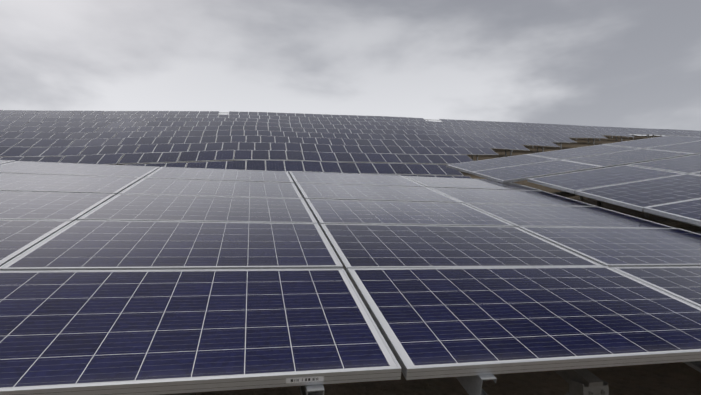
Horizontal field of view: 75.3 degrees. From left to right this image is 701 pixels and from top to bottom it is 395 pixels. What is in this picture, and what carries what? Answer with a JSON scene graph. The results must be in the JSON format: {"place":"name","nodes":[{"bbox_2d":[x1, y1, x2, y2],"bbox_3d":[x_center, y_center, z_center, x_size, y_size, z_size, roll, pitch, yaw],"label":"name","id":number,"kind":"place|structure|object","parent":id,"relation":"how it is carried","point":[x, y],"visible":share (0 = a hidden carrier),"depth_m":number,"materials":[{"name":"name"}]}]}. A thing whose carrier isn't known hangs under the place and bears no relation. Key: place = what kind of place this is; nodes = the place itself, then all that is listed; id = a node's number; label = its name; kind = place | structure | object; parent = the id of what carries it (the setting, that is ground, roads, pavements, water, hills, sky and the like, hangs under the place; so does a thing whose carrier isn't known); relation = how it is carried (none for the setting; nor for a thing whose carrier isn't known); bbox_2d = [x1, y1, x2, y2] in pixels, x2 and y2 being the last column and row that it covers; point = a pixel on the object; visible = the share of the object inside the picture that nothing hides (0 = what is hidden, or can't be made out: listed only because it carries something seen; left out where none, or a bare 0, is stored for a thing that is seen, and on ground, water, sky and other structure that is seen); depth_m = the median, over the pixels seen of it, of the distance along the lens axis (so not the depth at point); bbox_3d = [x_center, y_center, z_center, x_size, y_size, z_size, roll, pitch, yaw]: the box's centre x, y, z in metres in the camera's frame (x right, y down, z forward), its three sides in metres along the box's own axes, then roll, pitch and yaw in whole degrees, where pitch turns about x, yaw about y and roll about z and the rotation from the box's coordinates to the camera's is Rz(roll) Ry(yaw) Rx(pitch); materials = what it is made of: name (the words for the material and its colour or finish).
{"place":"outdoors","nodes":[
{"label":"outdoors","id":0,"kind":"place"},
{"bbox_2d":[0,0,700,135],"label":"sky","id":1,"kind":"structure","parent":0,"point":[603,63],"materials":[{"name":"grey"}]},
{"bbox_2d":[31,120,700,394],"bbox_3d":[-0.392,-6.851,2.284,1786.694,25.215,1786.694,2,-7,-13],"label":"terrain","id":2,"kind":"structure","parent":0,"point":[678,378],"depth_m":3.38,"materials":[{"name":"soil"}]},
{"bbox_2d":[0,150,472,164],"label":"solar panels","id":3,"kind":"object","parent":2,"relation":"on","point":[166,157],"depth_m":26.66,"materials":[{"name":"blue glass"}]},
{"bbox_2d":[0,142,498,162],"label":"solar panels","id":4,"kind":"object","parent":2,"relation":"on","point":[78,150],"depth_m":29.35,"materials":[{"name":"blue glass"}]},
{"bbox_2d":[0,135,529,155],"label":"solar panels","id":5,"kind":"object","parent":2,"relation":"on","point":[9,142],"depth_m":32.23,"materials":[{"name":"blue glass"}]},
{"bbox_2d":[0,130,559,151],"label":"solar panels","id":6,"kind":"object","parent":2,"relation":"on","point":[58,135],"depth_m":35.26,"materials":[{"name":"grey glass"}]},
{"bbox_2d":[0,126,576,148],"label":"solar panels","id":7,"kind":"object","parent":2,"relation":"on","point":[555,140],"depth_m":38.17,"materials":[{"name":"grey glass"}]},
{"bbox_2d":[125,160,463,175],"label":"solar panels","id":8,"kind":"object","parent":2,"relation":"on","point":[381,168],"depth_m":24.91,"materials":[{"name":"blue glass"}]},
{"bbox_2d":[0,121,607,143],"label":"solar panels","id":9,"kind":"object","parent":2,"relation":"on","point":[197,123],"depth_m":41.21,"materials":[{"name":"grey glass"}]},
{"bbox_2d":[0,160,700,394],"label":"solar table","id":10,"kind":"object","parent":2,"relation":"on","point":[130,280],"visible":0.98,"depth_m":2.26,"materials":[{"name":"blue glass"}]},
{"bbox_2d":[0,113,700,138],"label":"solar panels","id":11,"kind":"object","parent":2,"relation":"on","point":[648,133],"depth_m":47.92,"materials":[{"name":"grey glass"}]},
{"bbox_2d":[0,117,700,141],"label":"solar panels","id":12,"kind":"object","parent":2,"relation":"on","point":[60,119],"depth_m":44.49,"materials":[{"name":"grey glass"}]},
{"bbox_2d":[0,110,700,136],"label":"solar panels","id":13,"kind":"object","parent":2,"relation":"on","point":[286,114],"depth_m":50.61,"materials":[{"name":"grey glass"}]},
{"bbox_2d":[288,171,471,178],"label":"solar panels","id":14,"kind":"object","parent":2,"relation":"on","point":[406,175],"depth_m":23.87,"materials":[{"name":"blue glass"}]},
{"bbox_2d":[446,135,700,217],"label":"solar table","id":15,"kind":"object","parent":2,"relation":"on","point":[516,168],"visible":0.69,"depth_m":7.75,"materials":[{"name":"blue glass"}]},
{"bbox_2d":[527,154,700,233],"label":"solar panels","id":16,"kind":"object","parent":2,"relation":"on","point":[669,188],"visible":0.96,"depth_m":5.59,"materials":[{"name":"blue glass"}]}
]}

